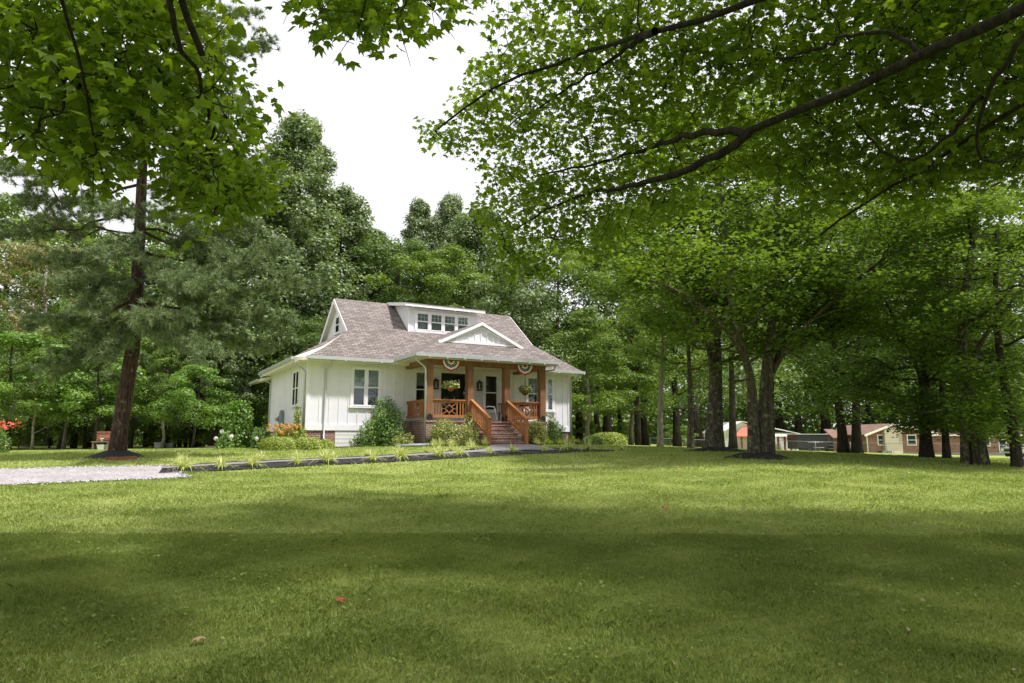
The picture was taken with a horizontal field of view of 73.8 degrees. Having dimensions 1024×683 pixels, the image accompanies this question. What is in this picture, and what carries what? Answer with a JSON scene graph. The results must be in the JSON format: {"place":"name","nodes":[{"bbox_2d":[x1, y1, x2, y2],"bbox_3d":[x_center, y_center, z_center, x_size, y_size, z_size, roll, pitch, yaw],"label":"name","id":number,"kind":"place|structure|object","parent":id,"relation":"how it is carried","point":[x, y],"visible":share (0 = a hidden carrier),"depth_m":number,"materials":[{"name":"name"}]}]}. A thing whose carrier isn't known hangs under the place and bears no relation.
{"place":"outdoors","nodes":[
{"label":"outdoors","id":0,"kind":"place"},
{"bbox_2d":[0,464,195,484],"bbox_3d":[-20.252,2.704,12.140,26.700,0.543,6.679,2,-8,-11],"label":"gravel driveway","id":1,"kind":"structure","parent":0,"point":[37,475],"depth_m":15.85,"materials":[{"name":"grey gravel"}]},
{"bbox_2d":[0,444,1023,682],"bbox_3d":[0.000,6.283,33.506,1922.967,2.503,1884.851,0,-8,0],"label":"ground","id":2,"kind":"structure","parent":0,"point":[371,676],"depth_m":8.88,"materials":[{"name":"green plant"}]},
{"bbox_2d":[0,418,20,452],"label":"flowering shrub","id":3,"kind":"object","parent":2,"relation":"on","point":[3,438],"visible":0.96,"depth_m":26.65,"materials":[{"name":"green plant"}]},
{"bbox_2d":[0,310,30,418],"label":"woodland tree","id":4,"kind":"object","parent":2,"relation":"on","point":[15,353],"visible":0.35,"depth_m":40.84,"materials":[{"name":"green plant"}]},
{"bbox_2d":[2,414,46,448],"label":"undergrowth bush","id":5,"kind":"object","parent":2,"relation":"on","point":[36,429],"visible":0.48,"depth_m":40.71,"materials":[{"name":"green plant"}]},
{"bbox_2d":[0,347,76,449],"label":"woodland tree","id":6,"kind":"object","parent":2,"relation":"on","point":[22,412],"visible":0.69,"depth_m":35.75,"materials":[{"name":"green plant"}]},
{"bbox_2d":[0,192,76,368],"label":"woodland tree","id":7,"kind":"object","parent":2,"relation":"on","point":[7,206],"visible":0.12,"depth_m":58.80,"materials":[{"name":"green plant"}]},
{"bbox_2d":[0,331,101,449],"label":"woodland tree","id":8,"kind":"object","parent":2,"relation":"on","point":[11,340],"visible":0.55,"depth_m":37.07,"materials":[{"name":"green plant"}]},
{"bbox_2d":[13,398,90,447],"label":"undergrowth bush","id":9,"kind":"object","parent":2,"relation":"on","point":[27,436],"visible":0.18,"depth_m":41.69,"materials":[{"name":"green plant"}]},
{"bbox_2d":[0,240,121,447],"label":"woodland tree","id":10,"kind":"object","parent":2,"relation":"on","point":[18,262],"visible":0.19,"depth_m":45.42,"materials":[{"name":"green plant"}]},
{"bbox_2d":[17,327,111,448],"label":"woodland tree","id":11,"kind":"object","parent":2,"relation":"on","point":[65,338],"visible":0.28,"depth_m":38.67,"materials":[{"name":"green plant"}]},
{"bbox_2d":[27,297,103,448],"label":"bare trunked tree","id":12,"kind":"object","parent":2,"relation":"on","point":[58,307],"visible":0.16,"depth_m":39.96,"materials":[{"name":"green plant"}]},
{"bbox_2d":[36,410,105,447],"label":"undergrowth bush","id":13,"kind":"object","parent":2,"relation":"on","point":[81,436],"visible":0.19,"depth_m":43.30,"materials":[{"name":"green plant"}]},
{"bbox_2d":[0,216,150,445],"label":"woodland tree","id":14,"kind":"object","parent":2,"relation":"on","point":[92,236],"visible":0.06,"depth_m":59.08,"materials":[{"name":"green plant"}]},
{"bbox_2d":[9,232,151,382],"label":"woodland tree","id":15,"kind":"object","parent":2,"relation":"on","point":[87,242],"visible":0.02,"depth_m":54.71,"materials":[{"name":"green plant"}]},
{"bbox_2d":[45,319,116,448],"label":"woodland tree","id":16,"kind":"object","parent":2,"relation":"on","point":[84,441],"visible":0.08,"depth_m":40.49,"materials":[{"name":"green plant"}]},
{"bbox_2d":[32,348,160,448],"bbox_3d":[-22.147,3.161,36.957,5.890,5.835,6.172,1,-8,-7],"label":"woodland tree","id":17,"kind":"object","parent":2,"relation":"on","point":[107,389],"visible":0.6,"depth_m":36.52,"materials":[{"name":"green plant"}]},
{"bbox_2d":[84,450,143,458],"bbox_3d":[-12.001,3.462,20.719,2.000,0.320,1.970,0,-8,0],"label":"mulch ring","id":18,"kind":"object","parent":2,"relation":"on","point":[113,453],"visible":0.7,"depth_m":20.29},
{"bbox_2d":[91,350,163,447],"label":"woodland tree","id":19,"kind":"object","parent":2,"relation":"on","point":[147,360],"visible":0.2,"depth_m":39.84,"materials":[{"name":"green plant"}]},
{"bbox_2d":[96,402,181,447],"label":"undergrowth bush","id":20,"kind":"object","parent":2,"relation":"on","point":[145,427],"visible":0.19,"depth_m":42.14,"materials":[{"name":"green plant"}]},
{"bbox_2d":[101,222,191,445],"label":"woodland tree","id":21,"kind":"object","parent":2,"relation":"on","point":[127,265],"visible":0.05,"depth_m":51.46,"materials":[{"name":"green plant"}]},
{"bbox_2d":[0,0,297,250],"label":"overhanging maple","id":22,"kind":"object","parent":2,"relation":"on","point":[81,106],"visible":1,"depth_m":4.99,"materials":[{"name":"green plant"}]},
{"bbox_2d":[0,0,320,449],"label":"pine tree","id":23,"kind":"object","parent":2,"relation":"on","point":[195,284],"visible":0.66,"depth_m":20.81,"materials":[{"name":"green plant"}]},
{"bbox_2d":[130,343,192,447],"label":"woodland tree","id":24,"kind":"object","parent":2,"relation":"on","point":[169,356],"visible":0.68,"depth_m":37.63,"materials":[{"name":"green plant"}]},
{"bbox_2d":[136,395,221,446],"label":"undergrowth bush","id":25,"kind":"object","parent":2,"relation":"on","point":[182,435],"visible":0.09,"depth_m":42.48,"materials":[{"name":"green plant"}]},
{"bbox_2d":[148,364,238,447],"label":"woodland tree","id":26,"kind":"object","parent":2,"relation":"on","point":[187,398],"visible":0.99,"depth_m":35.52,"materials":[{"name":"green plant"}]},
{"bbox_2d":[165,410,222,447],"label":"undergrowth bush","id":27,"kind":"object","parent":2,"relation":"on","point":[179,431],"visible":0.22,"depth_m":41.27,"materials":[{"name":"green plant"}]},
{"bbox_2d":[126,214,277,445],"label":"woodland tree","id":28,"kind":"object","parent":2,"relation":"on","point":[156,287],"visible":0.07,"depth_m":49.49,"materials":[{"name":"green plant"}]},
{"bbox_2d":[163,320,256,445],"bbox_3d":[-16.824,2.393,39.372,4.892,7.719,5.811,-7,-11,42],"label":"woodland tree","id":29,"kind":"object","parent":2,"relation":"on","point":[229,366],"visible":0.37,"depth_m":38.55,"materials":[{"name":"green plant"}]},
{"bbox_2d":[214,430,233,448],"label":"hydrangea","id":30,"kind":"object","parent":2,"relation":"on","point":[226,442],"visible":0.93,"depth_m":29.01,"materials":[{"name":"green plant"}]},
{"bbox_2d":[195,400,267,442],"bbox_3d":[-16.359,4.892,40.374,3.968,3.103,4.522,-2,-8,11],"label":"undergrowth bush","id":31,"kind":"object","parent":2,"relation":"on","point":[259,423],"visible":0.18,"depth_m":39.99,"materials":[{"name":"green plant"}]},
{"bbox_2d":[221,399,253,447],"bbox_3d":[-12.366,3.733,30.677,1.389,2.343,1.277,-4,-9,27],"label":"magnolia bush","id":32,"kind":"object","parent":2,"relation":"on","point":[239,427],"visible":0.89,"depth_m":30.47,"materials":[{"name":"green plant"}]},
{"bbox_2d":[205,329,278,421],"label":"woodland tree","id":33,"kind":"object","parent":2,"relation":"on","point":[246,380],"visible":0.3,"depth_m":39.54,"materials":[{"name":"green plant"}]},
{"bbox_2d":[150,166,340,446],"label":"woodland tree","id":34,"kind":"object","parent":2,"relation":"on","point":[300,221],"visible":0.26,"depth_m":43.61,"materials":[{"name":"green plant"}]},
{"bbox_2d":[249,424,274,448],"bbox_3d":[-10.592,4.083,28.979,1.065,1.150,1.218,0,-8,0],"label":"hydrangea","id":35,"kind":"object","parent":2,"relation":"on","point":[258,435],"visible":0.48,"depth_m":28.79,"materials":[{"name":"green plant"}]},
{"bbox_2d":[215,307,319,416],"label":"woodland tree","id":36,"kind":"object","parent":2,"relation":"on","point":[270,317],"visible":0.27,"depth_m":40.14,"materials":[{"name":"green plant"}]},
{"bbox_2d":[156,109,383,389],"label":"woodland tree","id":37,"kind":"object","parent":2,"relation":"on","point":[302,133],"visible":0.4,"depth_m":47.00,"materials":[{"name":"green plant"}]},
{"bbox_2d":[258,436,298,450],"bbox_3d":[-8.771,3.874,25.606,1.512,0.654,1.020,0,-8,0],"label":"boxwood hedge","id":38,"kind":"object","parent":2,"relation":"on","point":[266,443],"visible":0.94,"depth_m":25.30,"materials":[{"name":"green plant"}]},
{"bbox_2d":[267,423,300,446],"bbox_3d":[-9.340,3.928,28.146,1.485,1.204,1.026,0,-8,0],"label":"daylily clump","id":39,"kind":"object","parent":2,"relation":"on","point":[288,431],"visible":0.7,"depth_m":27.97,"materials":[{"name":"orange plant"}]},
{"bbox_2d":[259,314,326,382],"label":"woodland tree","id":40,"kind":"object","parent":2,"relation":"on","point":[312,325],"visible":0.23,"depth_m":39.45,"materials":[{"name":"green plant"}]},
{"bbox_2d":[289,437,323,449],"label":"boxwood hedge","id":41,"kind":"object","parent":2,"relation":"on","point":[305,443],"visible":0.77,"depth_m":25.62,"materials":[{"name":"green plant"}]},
{"bbox_2d":[239,190,412,394],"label":"woodland tree","id":42,"kind":"object","parent":2,"relation":"on","point":[360,222],"visible":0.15,"depth_m":49.10,"materials":[{"name":"green plant"}]},
{"bbox_2d":[163,449,524,467],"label":"walkway","id":43,"kind":"structure","parent":2,"relation":"on","point":[480,450],"depth_m":20.59,"materials":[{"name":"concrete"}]},
{"bbox_2d":[323,228,418,302],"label":"woodland tree","id":44,"kind":"object","parent":2,"relation":"on","point":[377,231],"visible":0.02,"depth_m":51.97,"materials":[{"name":"green plant"}]},
{"bbox_2d":[159,448,614,472],"bbox_3d":[-3.208,3.635,21.545,14.541,0.477,3.580,5,-10,-32],"label":"mulch bed","id":45,"kind":"object","parent":2,"relation":"on","point":[341,461],"visible":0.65,"depth_m":19.93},
{"bbox_2d":[327,232,464,305],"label":"woodland tree","id":46,"kind":"object","parent":2,"relation":"on","point":[381,253],"visible":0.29,"depth_m":47.34,"materials":[{"name":"green plant"}]},
{"bbox_2d":[249,298,584,446],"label":"cottage","id":47,"kind":"structure","parent":2,"relation":"on","point":[348,369],"depth_m":30.62,"materials":[{"name":"white paint"}]},
{"bbox_2d":[290,368,299,407],"bbox_3d":[-9.632,2.078,30.313,0.090,1.700,1.380,5,-9,-29],"label":"window","id":48,"kind":"structure","parent":47,"relation":"in","point":[296,373],"depth_m":30.25,"materials":[{"name":"paint"}]},
{"bbox_2d":[349,366,381,407],"bbox_3d":[-6.345,1.994,29.724,1.450,1.800,0.090,5,-9,-29],"label":"window","id":49,"kind":"structure","parent":47,"relation":"in","point":[366,382],"depth_m":29.72,"materials":[{"name":"paint"}]},
{"bbox_2d":[413,369,424,408],"bbox_3d":[-4.122,2.173,30.980,0.830,1.800,0.090,5,-9,-29],"label":"window","id":50,"kind":"structure","parent":47,"relation":"in","point":[418,375],"depth_m":30.96,"materials":[{"name":"paint"}]},
{"bbox_2d":[414,310,469,331],"bbox_3d":[-3.413,-0.933,33.809,2.980,0.970,0.050,5,-9,-29],"label":"window","id":51,"kind":"structure","parent":47,"relation":"in","point":[424,320],"depth_m":33.71,"materials":[{"name":"paint"}]},
{"bbox_2d":[438,371,464,419],"bbox_3d":[-2.699,2.549,31.738,1.530,2.330,0.100,5,-9,-29],"label":"entry door","id":52,"kind":"structure","parent":47,"relation":"in","point":[458,394],"depth_m":31.71,"materials":[{"name":"black glass"}]},
{"bbox_2d":[483,373,500,411],"bbox_3d":[-0.990,2.455,32.744,0.960,1.860,0.090,5,-9,-29],"label":"window","id":53,"kind":"structure","parent":47,"relation":"in","point":[490,380],"depth_m":32.78,"materials":[{"name":"paint"}]},
{"bbox_2d":[526,375,536,411],"bbox_3d":[1.032,2.589,33.889,0.860,1.800,0.090,5,-9,-29],"label":"window","id":54,"kind":"structure","parent":47,"relation":"in","point":[531,380],"depth_m":33.93,"materials":[{"name":"paint"}]},
{"bbox_2d":[545,376,555,411],"bbox_3d":[1.927,2.661,34.395,0.600,1.800,0.090,5,-9,-29],"label":"window","id":55,"kind":"structure","parent":47,"relation":"in","point":[550,382],"depth_m":34.42,"materials":[{"name":"paint"}]},
{"bbox_2d":[393,196,450,303],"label":"woodland tree","id":56,"kind":"object","parent":2,"relation":"on","point":[422,226],"visible":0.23,"depth_m":57.13,"materials":[{"name":"green plant"}]},
{"bbox_2d":[362,243,527,314],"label":"woodland tree","id":57,"kind":"object","parent":2,"relation":"on","point":[442,281],"visible":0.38,"depth_m":45.61,"materials":[{"name":"green plant"}]},
{"bbox_2d":[412,191,488,312],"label":"woodland tree","id":58,"kind":"object","parent":2,"relation":"on","point":[448,209],"visible":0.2,"depth_m":58.11,"materials":[{"name":"green plant"}]},
{"bbox_2d":[428,207,573,359],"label":"woodland tree","id":59,"kind":"object","parent":2,"relation":"on","point":[467,234],"visible":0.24,"depth_m":52.15,"materials":[{"name":"green plant"}]},
{"bbox_2d":[0,277,1023,445],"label":"woods","id":60,"kind":"object","parent":2,"relation":"on","point":[814,424],"visible":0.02,"depth_m":105.58,"materials":[{"name":"green plant"}]},
{"bbox_2d":[1,468,1023,682],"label":"clover","id":61,"kind":"object","parent":2,"relation":"on","point":[392,656],"visible":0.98,"depth_m":7.61,"materials":[{"name":"green plant"}]},
{"bbox_2d":[18,454,1018,669],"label":"lawn litter","id":62,"kind":"object","parent":2,"relation":"on","point":[908,628],"visible":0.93,"depth_m":8.83,"materials":[{"name":"brown plant"}]},
{"bbox_2d":[447,246,607,390],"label":"woodland tree","id":63,"kind":"object","parent":2,"relation":"on","point":[524,295],"visible":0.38,"depth_m":42.77,"materials":[{"name":"green plant"}]},
{"bbox_2d":[489,238,637,391],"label":"woodland tree","id":64,"kind":"object","parent":2,"relation":"on","point":[574,262],"visible":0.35,"depth_m":45.77,"materials":[{"name":"green plant"}]},
{"bbox_2d":[550,324,609,443],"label":"bare trunked tree","id":65,"kind":"object","parent":2,"relation":"on","point":[579,435],"visible":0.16,"depth_m":45.53,"materials":[{"name":"green plant"}]},
{"bbox_2d":[552,305,638,436],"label":"woodland tree","id":66,"kind":"object","parent":2,"relation":"on","point":[590,318],"visible":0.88,"depth_m":38.79,"materials":[{"name":"green plant"}]},
{"bbox_2d":[530,244,679,443],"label":"woodland tree","id":67,"kind":"object","parent":2,"relation":"on","point":[607,426],"visible":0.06,"depth_m":49.44,"materials":[{"name":"green plant"}]},
{"bbox_2d":[590,432,627,444],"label":"boxwood hedge","id":68,"kind":"object","parent":2,"relation":"on","point":[613,437],"visible":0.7,"depth_m":34.31,"materials":[{"name":"green plant"}]},
{"bbox_2d":[572,317,682,444],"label":"woodland tree","id":69,"kind":"object","parent":2,"relation":"on","point":[643,372],"visible":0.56,"depth_m":43.33,"materials":[{"name":"green plant"}]},
{"bbox_2d":[609,307,660,444],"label":"bare trunked tree","id":70,"kind":"object","parent":2,"relation":"on","point":[637,422],"visible":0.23,"depth_m":42.70,"materials":[{"name":"green plant"}]},
{"bbox_2d":[254,0,1023,290],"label":"overhanging maple","id":71,"kind":"object","parent":2,"relation":"on","point":[996,51],"visible":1,"depth_m":8.06,"materials":[{"name":"green plant"}]},
{"bbox_2d":[570,203,708,445],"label":"woodland tree","id":72,"kind":"object","parent":2,"relation":"on","point":[644,434],"visible":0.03,"depth_m":55.24,"materials":[{"name":"green plant"}]},
{"bbox_2d":[603,275,729,446],"bbox_3d":[7.138,0.804,31.314,5.974,8.579,5.740,0,-8,0],"label":"shade tree","id":73,"kind":"object","parent":2,"relation":"on","point":[660,435],"visible":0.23,"depth_m":31.29,"materials":[{"name":"green plant"}]},
{"bbox_2d":[614,306,728,446],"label":"woodland tree","id":74,"kind":"object","parent":2,"relation":"on","point":[677,440],"visible":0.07,"depth_m":53.41,"materials":[{"name":"green plant"}]},
{"bbox_2d":[619,276,753,447],"bbox_3d":[7.452,0.983,29.187,6.044,7.693,4.746,-3,-9,22],"label":"shade tree","id":75,"kind":"object","parent":2,"relation":"on","point":[690,425],"visible":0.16,"depth_m":29.15,"materials":[{"name":"green plant"}]},
{"bbox_2d":[608,191,807,446],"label":"woodland tree","id":76,"kind":"object","parent":2,"relation":"on","point":[739,371],"visible":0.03,"depth_m":73.12,"materials":[{"name":"green plant"}]},
{"bbox_2d":[684,447,746,451],"bbox_3d":[7.112,3.983,24.216,3.965,0.490,3.455,0,-8,0],"label":"mulch mound","id":77,"kind":"object","parent":2,"relation":"on","point":[713,449],"visible":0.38,"depth_m":23.64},
{"bbox_2d":[568,69,823,447],"bbox_3d":[7.595,-3.336,25.375,10.668,15.246,10.158,0,-8,0],"label":"maple tree","id":78,"kind":"object","parent":77,"relation":"on","point":[714,433],"visible":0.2,"depth_m":24.35,"materials":[{"name":"green plant"}]},
{"bbox_2d":[669,258,796,448],"bbox_3d":[12.153,0.684,38.554,6.908,11.187,7.202,5,-10,-32],"label":"shade tree","id":79,"kind":"object","parent":2,"relation":"on","point":[732,442],"visible":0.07,"depth_m":37.66,"materials":[{"name":"green plant"}]},
{"bbox_2d":[679,319,809,421],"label":"woodland tree","id":80,"kind":"object","parent":2,"relation":"on","point":[786,388],"visible":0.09,"depth_m":93.16,"materials":[{"name":"green plant"}]},
{"bbox_2d":[703,421,800,449],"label":"garage","id":81,"kind":"structure","parent":2,"relation":"on","point":[741,429],"depth_m":84.22,"materials":[{"name":"white metal"}]},
{"bbox_2d":[724,452,795,459],"bbox_3d":[7.178,3.540,20.358,3.286,0.494,2.849,0,-8,0],"label":"mulch mound","id":82,"kind":"object","parent":2,"relation":"on","point":[764,455],"visible":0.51,"depth_m":19.87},
{"bbox_2d":[575,19,1023,453],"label":"maple tree","id":83,"kind":"object","parent":82,"relation":"on","point":[824,279],"visible":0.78,"depth_m":19.80,"materials":[{"name":"green plant"}]},
{"bbox_2d":[686,211,852,429],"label":"woodland tree","id":84,"kind":"object","parent":2,"relation":"on","point":[779,423],"visible":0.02,"depth_m":99.59,"materials":[{"name":"green plant"}]},
{"bbox_2d":[723,317,854,433],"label":"woodland tree","id":85,"kind":"object","parent":2,"relation":"on","point":[798,425],"visible":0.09,"depth_m":97.55,"materials":[{"name":"green plant"}]},
{"bbox_2d":[786,434,831,450],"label":"cargo trailer","id":86,"kind":"object","parent":2,"relation":"on","point":[794,439],"visible":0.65,"depth_m":79.19,"materials":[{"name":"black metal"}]},
{"bbox_2d":[766,218,914,452],"bbox_3d":[14.876,-0.560,31.271,7.101,11.872,8.017,0,-8,0],"label":"shade tree","id":87,"kind":"object","parent":2,"relation":"on","point":[842,442],"visible":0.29,"depth_m":30.78,"materials":[{"name":"green plant"}]},
{"bbox_2d":[742,204,938,449],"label":"woodland tree","id":88,"kind":"object","parent":2,"relation":"on","point":[825,423],"visible":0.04,"depth_m":101.44,"materials":[{"name":"green plant"}]},
{"bbox_2d":[792,212,948,452],"bbox_3d":[15.893,-0.238,31.262,6.638,11.254,7.704,0,-8,0],"label":"shade tree","id":89,"kind":"object","parent":2,"relation":"on","point":[856,442],"visible":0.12,"depth_m":30.11,"materials":[{"name":"green plant"}]},
{"bbox_2d":[816,323,934,423],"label":"woodland tree","id":90,"kind":"object","parent":2,"relation":"on","point":[869,413],"visible":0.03,"depth_m":99.13,"materials":[{"name":"green plant"}]},
{"bbox_2d":[797,196,1023,413],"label":"woodland tree","id":91,"kind":"object","parent":2,"relation":"on","point":[934,297],"visible":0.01,"depth_m":95.40,"materials":[{"name":"green plant"}]},
{"bbox_2d":[803,154,1023,457],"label":"shade tree","id":92,"kind":"object","parent":2,"relation":"on","point":[926,448],"visible":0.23,"depth_m":23.72,"materials":[{"name":"green plant"}]},
{"bbox_2d":[805,205,1021,422],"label":"woodland tree","id":93,"kind":"object","parent":2,"relation":"on","point":[894,419],"visible":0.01,"depth_m":97.40,"materials":[{"name":"green plant"}]},
{"bbox_2d":[813,143,1023,464],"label":"shade tree","id":94,"kind":"object","parent":2,"relation":"on","point":[966,377],"visible":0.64,"depth_m":18.94,"materials":[{"name":"green plant"}]},
{"bbox_2d":[824,423,1023,455],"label":"brick house","id":95,"kind":"structure","parent":2,"relation":"on","point":[876,434],"depth_m":75.32,"materials":[{"name":"brown brick"}]},
{"bbox_2d":[843,272,1023,457],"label":"shade tree","id":96,"kind":"object","parent":2,"relation":"on","point":[946,450],"visible":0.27,"depth_m":23.49,"materials":[{"name":"green plant"}]},
{"bbox_2d":[882,197,1023,467],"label":"shade tree","id":97,"kind":"object","parent":2,"relation":"on","point":[1014,440],"visible":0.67,"depth_m":18.58,"materials":[{"name":"green plant"}]},
{"bbox_2d":[893,182,1023,413],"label":"woodland tree","id":98,"kind":"object","parent":2,"relation":"on","point":[1020,195],"visible":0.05,"depth_m":88.75,"materials":[{"name":"green plant"}]},
{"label":"mulch bed","id":99,"kind":"structure","parent":2,"relation":"on","visible":0},
{"bbox_2d":[357,395,407,446],"bbox_3d":[-5.382,3.381,28.760,2.020,2.281,2.075,0,-8,0],"label":"rounded shrub","id":100,"kind":"object","parent":99,"relation":"on","point":[381,430],"visible":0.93,"depth_m":28.29,"materials":[{"name":"green plant"}]},
{"bbox_2d":[429,417,480,445],"bbox_3d":[-2.344,3.718,27.831,2.240,1.291,1.209,0,-8,0],"label":"golden shrub","id":101,"kind":"object","parent":99,"relation":"on","point":[443,431],"visible":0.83,"depth_m":27.62,"materials":[{"name":"green plant"}]},
{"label":"mulch bed","id":102,"kind":"structure","parent":2,"relation":"on","visible":0},
{"bbox_2d":[522,418,549,443],"bbox_3d":[1.023,4.003,29.987,1.281,1.282,1.139,0,-8,0],"label":"golden shrub","id":103,"kind":"object","parent":102,"relation":"on","point":[536,430],"visible":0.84,"depth_m":29.85,"materials":[{"name":"green plant"}]},
{"bbox_2d":[544,413,560,444],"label":"climbing shrub","id":104,"kind":"object","parent":102,"relation":"on","point":[552,429],"visible":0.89,"depth_m":30.61,"materials":[{"name":"green plant"}]},
{"bbox_2d":[0,0,1023,430],"label":"sky","id":105,"kind":"structure","parent":0,"point":[367,114],"materials":[{"name":"white"}]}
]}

